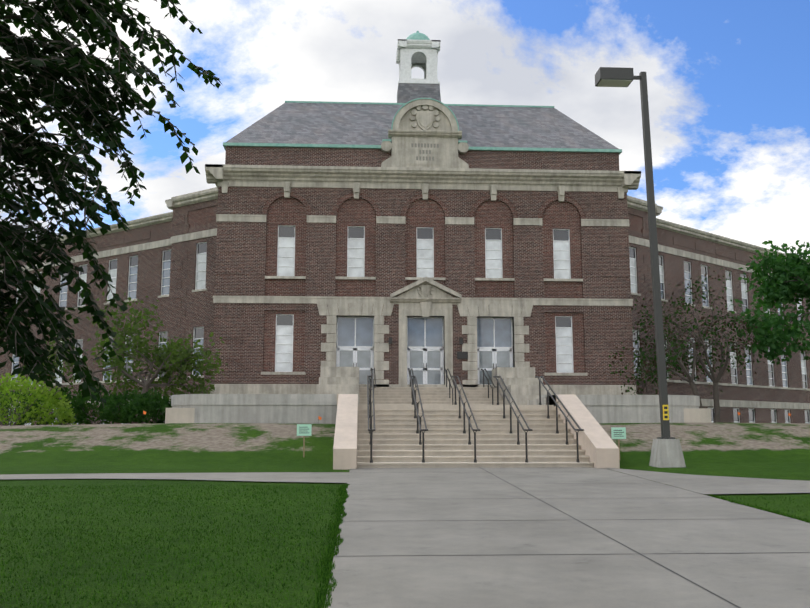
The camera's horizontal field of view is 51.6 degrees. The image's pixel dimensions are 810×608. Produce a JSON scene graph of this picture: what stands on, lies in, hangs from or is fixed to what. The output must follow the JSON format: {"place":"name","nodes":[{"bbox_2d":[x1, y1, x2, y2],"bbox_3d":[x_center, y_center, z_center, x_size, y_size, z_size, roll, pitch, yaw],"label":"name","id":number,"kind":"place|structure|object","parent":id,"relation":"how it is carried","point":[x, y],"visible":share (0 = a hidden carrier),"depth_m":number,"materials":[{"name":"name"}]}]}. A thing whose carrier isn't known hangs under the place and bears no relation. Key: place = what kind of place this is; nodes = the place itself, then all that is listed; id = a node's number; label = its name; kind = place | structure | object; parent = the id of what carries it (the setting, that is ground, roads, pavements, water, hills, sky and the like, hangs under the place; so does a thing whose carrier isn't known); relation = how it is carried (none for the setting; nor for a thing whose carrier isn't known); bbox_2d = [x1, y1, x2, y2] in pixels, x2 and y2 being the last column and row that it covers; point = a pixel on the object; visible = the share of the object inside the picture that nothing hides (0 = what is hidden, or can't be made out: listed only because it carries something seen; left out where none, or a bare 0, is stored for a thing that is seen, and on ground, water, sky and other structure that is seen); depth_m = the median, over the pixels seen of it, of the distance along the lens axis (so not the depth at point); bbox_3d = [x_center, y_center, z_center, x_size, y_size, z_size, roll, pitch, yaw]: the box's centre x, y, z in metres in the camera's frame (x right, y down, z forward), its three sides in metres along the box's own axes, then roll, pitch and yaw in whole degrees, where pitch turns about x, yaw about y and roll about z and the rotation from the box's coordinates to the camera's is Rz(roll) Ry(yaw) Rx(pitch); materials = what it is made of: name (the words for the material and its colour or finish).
{"place":"outdoors","nodes":[
{"label":"outdoors","id":0,"kind":"place"},
{"bbox_2d":[0,423,809,607],"bbox_3d":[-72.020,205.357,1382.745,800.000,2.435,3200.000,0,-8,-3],"label":"lawn ground","id":1,"kind":"structure","parent":0,"point":[781,451],"depth_m":17.24,"materials":[{"name":"green plant"}]},
{"bbox_2d":[0,391,46,425],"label":"hedge bush","id":2,"kind":"object","parent":1,"relation":"on","point":[8,408],"visible":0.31,"depth_m":37.48,"materials":[{"name":"green plant"}]},
{"bbox_2d":[0,372,76,425],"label":"yellow green bush","id":3,"kind":"object","parent":1,"relation":"on","point":[39,393],"visible":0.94,"depth_m":34.56,"materials":[{"name":"green plant"}]},
{"bbox_2d":[16,387,90,424],"bbox_3d":[-15.623,4.620,37.337,3.184,1.841,2.967,0,-8,-3],"label":"hedge bush","id":4,"kind":"object","parent":1,"relation":"on","point":[69,394],"visible":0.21,"depth_m":36.94,"materials":[{"name":"green plant"}]},
{"bbox_2d":[62,386,134,424],"bbox_3d":[-13.483,4.490,36.774,3.220,1.872,2.963,0,-8,-3],"label":"hedge bush","id":5,"kind":"object","parent":1,"relation":"on","point":[80,400],"visible":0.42,"depth_m":36.06,"materials":[{"name":"green plant"}]},
{"bbox_2d":[0,187,217,425],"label":"school wing","id":6,"kind":"structure","parent":1,"relation":"on","point":[167,261],"depth_m":50.52,"materials":[{"name":"brown brick"}]},
{"bbox_2d":[0,0,221,411],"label":"tree","id":7,"kind":"object","parent":1,"relation":"on","point":[75,64],"visible":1,"depth_m":8.22,"materials":[{"name":"green plant"}]},
{"bbox_2d":[23,291,227,423],"bbox_3d":[-12.326,2.700,38.134,8.572,6.316,6.286,0,-8,-3],"label":"crabapple tree","id":8,"kind":"object","parent":1,"relation":"on","point":[161,358],"visible":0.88,"depth_m":37.91,"materials":[{"name":"green plant"}]},
{"bbox_2d":[97,389,163,423],"bbox_3d":[-11.737,4.464,36.144,2.791,1.679,2.623,0,-8,-3],"label":"hedge bush","id":9,"kind":"object","parent":1,"relation":"on","point":[107,413],"visible":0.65,"depth_m":35.59,"materials":[{"name":"green plant"}]},
{"bbox_2d":[121,388,171,423],"bbox_3d":[-10.721,4.349,35.425,2.658,1.668,2.449,0,-8,-3],"label":"hedge bush","id":10,"kind":"object","parent":1,"relation":"on","point":[165,401],"visible":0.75,"depth_m":34.85,"materials":[{"name":"green plant"}]},
{"bbox_2d":[297,424,311,456],"bbox_3d":[-3.190,4.344,26.476,0.460,1.080,0.060,0,-8,-3],"label":"lawn sign","id":11,"kind":"object","parent":1,"relation":"on","point":[303,430],"visible":0.96,"depth_m":26.50,"materials":[{"name":"green wood"}]},
{"bbox_2d":[0,467,809,607],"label":"walkway paving","id":12,"kind":"structure","parent":1,"relation":"on","point":[556,537],"depth_m":11.29,"materials":[{"name":"concrete"}]},
{"bbox_2d":[205,98,640,394],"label":"school pavilion","id":13,"kind":"structure","parent":1,"relation":"on","point":[428,241],"depth_m":44.18,"materials":[{"name":"brick"}]},
{"bbox_2d":[396,31,440,102],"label":"cupola","id":14,"kind":"object","parent":13,"relation":"on","point":[419,50],"visible":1,"depth_m":50.43,"materials":[{"name":"stone"}]},
{"bbox_2d":[165,367,711,423],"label":"terrace walls","id":15,"kind":"structure","parent":1,"relation":"on","point":[522,384],"depth_m":34.20,"materials":[{"name":"concrete"}]},
{"bbox_2d":[143,411,790,420],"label":"survey flags","id":16,"kind":"object","parent":1,"relation":"on","point":[320,418],"visible":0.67,"depth_m":32.52,"materials":[{"name":"orange plastic"}]},
{"bbox_2d":[333,394,619,469],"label":"entrance stairs","id":17,"kind":"structure","parent":1,"relation":"on","point":[396,441],"depth_m":25.81,"materials":[{"name":"concrete"}]},
{"bbox_2d":[367,368,583,462],"bbox_3d":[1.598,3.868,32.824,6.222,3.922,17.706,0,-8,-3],"label":"stair handrails","id":18,"kind":"object","parent":17,"relation":"on","point":[370,383],"visible":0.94,"depth_m":26.86,"materials":[{"name":"grey metal"}]},
{"bbox_2d":[611,427,625,459],"bbox_3d":[6.728,4.428,26.370,0.460,1.080,0.060,0,-8,-3],"label":"lawn sign","id":19,"kind":"object","parent":1,"relation":"on","point":[618,433],"visible":0.96,"depth_m":26.39,"materials":[{"name":"green wood"}]},
{"bbox_2d":[595,67,685,467],"bbox_3d":[7.089,-1.220,25.514,2.090,12.320,0.840,0,-8,-3],"label":"lamp post","id":20,"kind":"object","parent":1,"relation":"on","point":[666,451],"visible":0.96,"depth_m":25.41,"materials":[{"name":"metal"}]},
{"bbox_2d":[603,274,756,407],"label":"crabapple tree","id":21,"kind":"object","parent":1,"relation":"on","point":[689,378],"visible":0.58,"depth_m":42.20,"materials":[{"name":"green plant"}]},
{"bbox_2d":[631,265,783,422],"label":"crabapple tree","id":22,"kind":"object","parent":1,"relation":"on","point":[715,381],"visible":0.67,"depth_m":43.96,"materials":[{"name":"green plant"}]},
{"bbox_2d":[627,195,809,423],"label":"school wing","id":23,"kind":"structure","parent":1,"relation":"on","point":[768,392],"depth_m":55.07,"materials":[{"name":"brown brick"}]},
{"bbox_2d":[728,240,809,364],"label":"green tree","id":24,"kind":"object","parent":1,"relation":"on","point":[789,278],"visible":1,"depth_m":43.18,"materials":[{"name":"green plant"}]},
{"bbox_2d":[0,0,809,258],"label":"sky","id":25,"kind":"structure","parent":0,"point":[728,81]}
]}

